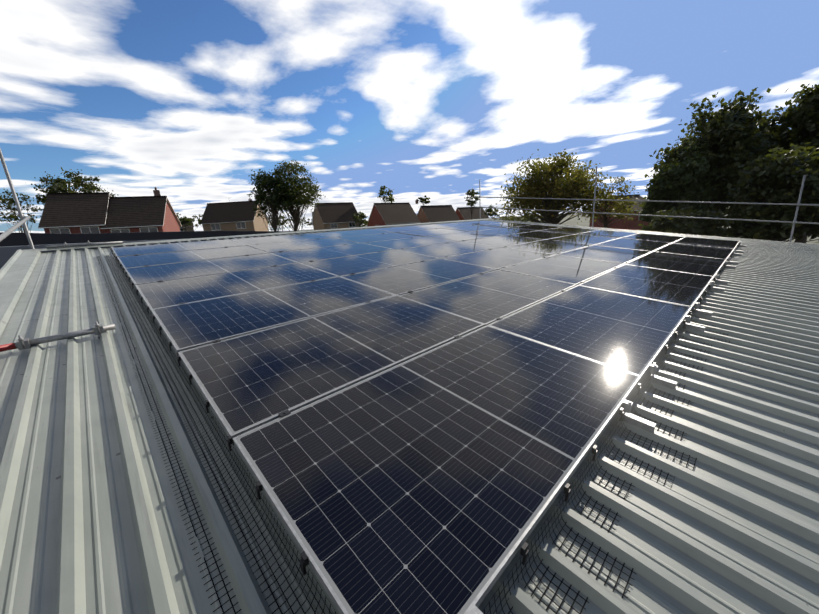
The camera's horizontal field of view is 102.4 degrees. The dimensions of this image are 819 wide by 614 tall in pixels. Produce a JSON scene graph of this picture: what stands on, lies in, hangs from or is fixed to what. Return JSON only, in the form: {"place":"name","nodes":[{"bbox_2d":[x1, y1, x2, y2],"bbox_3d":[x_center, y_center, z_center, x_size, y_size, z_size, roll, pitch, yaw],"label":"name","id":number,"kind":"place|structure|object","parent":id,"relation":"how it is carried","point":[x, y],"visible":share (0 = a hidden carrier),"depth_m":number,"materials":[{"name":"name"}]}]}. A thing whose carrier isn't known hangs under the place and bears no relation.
{"place":"outdoors","nodes":[
{"label":"outdoors","id":0,"kind":"place"},
{"bbox_2d":[0,343,16,351],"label":"red scaffold tube end","id":1,"kind":"object","parent":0,"point":[7,347],"visible":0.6,"depth_m":2.45,"materials":[{"name":"red plastic"}]},
{"bbox_2d":[0,189,42,232],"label":"small tree","id":2,"kind":"object","parent":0,"point":[10,200],"depth_m":43.99,"materials":[{"name":"green plant"}]},
{"bbox_2d":[38,192,110,233],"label":"house","id":3,"kind":"structure","parent":0,"point":[72,213],"depth_m":34.78,"materials":[{"name":"brown tile"}]},
{"bbox_2d":[31,166,117,205],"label":"tree","id":4,"kind":"object","parent":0,"point":[58,185],"depth_m":49.76,"materials":[{"name":"green plant"}]},
{"bbox_2d":[100,196,181,232],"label":"house","id":5,"kind":"structure","parent":0,"point":[141,214],"depth_m":36.95,"materials":[{"name":"brown tile"}]},
{"bbox_2d":[178,216,194,230],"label":"small tree","id":6,"kind":"object","parent":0,"point":[186,220],"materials":[{"name":"green plant"}]},
{"bbox_2d":[180,218,193,230],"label":"house","id":7,"kind":"structure","parent":0,"point":[190,228],"depth_m":97.97,"materials":[{"name":"brick"}]},
{"bbox_2d":[247,169,298,230],"bbox_3d":[-15.197,-9.759,37.799,5.468,11.343,5.279,-5,14,-5],"label":"birch tree","id":8,"kind":"object","parent":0,"point":[271,183],"depth_m":36.43,"materials":[{"name":"green plant"}]},
{"bbox_2d":[268,214,291,230],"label":"tree","id":9,"kind":"object","parent":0,"point":[284,222],"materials":[{"name":"green plant"}]},
{"bbox_2d":[269,216,290,230],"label":"tree","id":10,"kind":"object","parent":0,"point":[286,222],"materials":[{"name":"green plant"}]},
{"bbox_2d":[266,160,325,230],"bbox_3d":[-13.355,-10.939,39.569,7.424,12.520,6.185,4,16,28],"label":"birch tree","id":11,"kind":"object","parent":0,"point":[304,188],"depth_m":37.93,"materials":[{"name":"green plant"}]},
{"bbox_2d":[299,217,310,230],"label":"tree","id":12,"kind":"object","parent":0,"point":[304,221],"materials":[{"name":"green plant"}]},
{"bbox_2d":[312,202,360,230],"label":"house","id":13,"kind":"structure","parent":0,"point":[338,215],"depth_m":83.90,"materials":[{"name":"tile"}]},
{"bbox_2d":[351,211,369,226],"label":"small tree","id":14,"kind":"object","parent":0,"point":[362,216],"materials":[{"name":"green plant"}]},
{"bbox_2d":[377,185,394,202],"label":"small tree","id":15,"kind":"object","parent":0,"point":[382,192],"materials":[{"name":"green plant"}]},
{"bbox_2d":[366,203,419,227],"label":"house","id":16,"kind":"structure","parent":0,"point":[382,214],"depth_m":88.71,"materials":[{"name":"brown tile"}]},
{"bbox_2d":[0,219,818,613],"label":"roof sheeting","id":17,"kind":"object","parent":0,"point":[92,521],"visible":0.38,"depth_m":1.44,"materials":[{"name":"grey metal"}]},
{"bbox_2d":[0,249,41,336],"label":"roof verge flashing","id":18,"kind":"structure","parent":17,"relation":"attached to","point":[16,269],"depth_m":4.35,"materials":[{"name":"grey metal"}]},
{"bbox_2d":[15,240,122,349],"bbox_3d":[-4.634,-0.563,4.810,1.150,0.180,6.010,-17,26,-41],"label":"scaffold tube","id":19,"kind":"object","parent":17,"relation":"on","point":[21,343],"visible":1,"depth_m":2.70,"materials":[{"name":"grey metal"}]},
{"bbox_2d":[22,218,490,251],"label":"roof ridge","id":20,"kind":"structure","parent":17,"relation":"on","point":[76,247],"depth_m":8.30,"materials":[{"name":"grey metal"}]},
{"bbox_2d":[96,248,738,613],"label":"wire mesh","id":21,"kind":"object","parent":17,"relation":"on","point":[304,612],"visible":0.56,"depth_m":1.32,"materials":[{"name":"black metal"}]},
{"bbox_2d":[112,221,739,613],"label":"solar panel array","id":22,"kind":"object","parent":17,"relation":"on","point":[410,453],"visible":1,"depth_m":2.14,"materials":[{"name":"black glass"}]},
{"bbox_2d":[110,224,738,575],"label":"panel clamps","id":23,"kind":"object","parent":22,"relation":"on","point":[524,553],"visible":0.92,"depth_m":1.66,"materials":[{"name":"black"}]},
{"bbox_2d":[127,225,746,613],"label":"panel end clamps","id":24,"kind":"object","parent":17,"relation":"on","point":[638,421],"visible":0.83,"depth_m":2.17,"materials":[{"name":"metal"}]},
{"bbox_2d":[0,0,818,232],"label":"sky","id":25,"kind":"structure","parent":0,"point":[435,99],"materials":[{"name":"blue"}]},
{"bbox_2d":[417,195,429,206],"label":"small tree","id":26,"kind":"object","parent":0,"point":[422,199],"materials":[{"name":"green plant"}]},
{"bbox_2d":[417,205,459,222],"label":"house","id":27,"kind":"structure","parent":0,"point":[434,213],"depth_m":98.29,"materials":[{"name":"tile"}]},
{"bbox_2d":[455,207,488,219],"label":"house","id":28,"kind":"structure","parent":0,"point":[463,213],"depth_m":106.26,"materials":[{"name":"red brick"}]},
{"bbox_2d":[464,188,479,219],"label":"small tree","id":29,"kind":"object","parent":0,"point":[473,193],"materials":[{"name":"green plant"}]},
{"bbox_2d":[484,204,500,218],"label":"small tree","id":30,"kind":"object","parent":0,"point":[488,210],"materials":[{"name":"green plant"}]},
{"bbox_2d":[502,216,527,221],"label":"bush","id":31,"kind":"object","parent":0,"point":[516,218],"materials":[{"name":"green plant"}]},
{"bbox_2d":[522,211,544,222],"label":"bush","id":32,"kind":"object","parent":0,"point":[532,217],"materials":[{"name":"green plant"}]},
{"bbox_2d":[297,206,818,243],"bbox_3d":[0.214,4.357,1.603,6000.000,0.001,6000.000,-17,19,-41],"label":"ground","id":33,"kind":"structure","parent":0,"point":[574,221],"depth_m":158.51,"materials":[{"name":"green plant"}]},
{"bbox_2d":[0,148,34,248],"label":"scaffold poles","id":34,"kind":"object","parent":33,"relation":"on","point":[9,231],"visible":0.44,"depth_m":6.15,"materials":[{"name":"metal"}]},
{"bbox_2d":[0,235,267,312],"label":"roof edge","id":35,"kind":"object","parent":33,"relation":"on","point":[7,253],"depth_m":6.86,"materials":[{"name":"grey metal"}]},
{"bbox_2d":[0,231,318,246],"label":"dark navy fascia wall","id":36,"kind":"structure","parent":33,"relation":"on","point":[16,239],"depth_m":8.71,"materials":[{"name":"black"}]},
{"bbox_2d":[200,201,268,230],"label":"house","id":37,"kind":"structure","parent":33,"relation":"on","point":[230,216],"depth_m":65.70,"materials":[{"name":"tile"}]},
{"bbox_2d":[153,187,417,203],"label":"house chimneys","id":38,"kind":"object","parent":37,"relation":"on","point":[156,192],"visible":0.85,"depth_m":39.11,"materials":[{"name":"brown brick"}]},
{"bbox_2d":[490,146,617,224],"bbox_3d":[17.212,-12.814,39.487,12.072,12.461,12.503,-8,15,-16],"label":"tree","id":39,"kind":"object","parent":33,"relation":"on","point":[524,189],"depth_m":37.26,"materials":[{"name":"green plant"}]},
{"bbox_2d":[573,171,640,227],"bbox_3d":[22.375,-10.887,37.512,7.206,9.038,6.367,0,15,15],"label":"tree","id":40,"kind":"object","parent":33,"relation":"on","point":[620,205],"depth_m":36.40,"materials":[{"name":"green plant"}]},
{"bbox_2d":[474,166,818,241],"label":"scaffold guard rail","id":41,"kind":"object","parent":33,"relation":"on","point":[798,204],"visible":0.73,"depth_m":11.34,"materials":[{"name":"metal"}]},
{"bbox_2d":[634,140,725,224],"bbox_3d":[22.783,-8.748,27.761,5.449,9.640,5.225,-2,14,5],"label":"tree","id":42,"kind":"object","parent":33,"relation":"on","point":[680,172],"depth_m":26.54,"materials":[{"name":"green plant"}]},
{"bbox_2d":[644,87,792,216],"bbox_3d":[27.138,-11.607,29.791,10.526,13.642,9.655,-17,19,-41],"label":"tree","id":43,"kind":"object","parent":33,"relation":"on","point":[742,134],"depth_m":27.11,"materials":[{"name":"green plant"}]},
{"bbox_2d":[722,142,818,242],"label":"tree","id":44,"kind":"object","parent":33,"relation":"on","point":[755,185],"depth_m":20.29,"materials":[{"name":"green plant"}]},
{"bbox_2d":[754,83,818,242],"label":"tree","id":45,"kind":"object","parent":33,"relation":"on","point":[804,113],"depth_m":27.25,"materials":[{"name":"green plant"}]},
{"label":"tree branches","id":46,"kind":"object","parent":33,"relation":"on","visible":0},
{"bbox_2d":[192,214,202,225],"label":"tree","id":47,"kind":"object","parent":46,"relation":"attached to","point":[199,220],"visible":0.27,"depth_m":135.44,"materials":[{"name":"green plant"}]},
{"bbox_2d":[589,194,648,230],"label":"house behind trees","id":48,"kind":"structure","parent":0,"point":[631,224],"depth_m":51.69,"materials":[{"name":"red brick"}]},
{"bbox_2d":[637,206,733,237],"bbox_3d":[16.867,-3.975,20.786,4.897,4.618,5.132,-1,15,12],"label":"hedge tree","id":49,"kind":"object","parent":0,"point":[691,226],"depth_m":19.25,"materials":[{"name":"green plant"}]}
]}

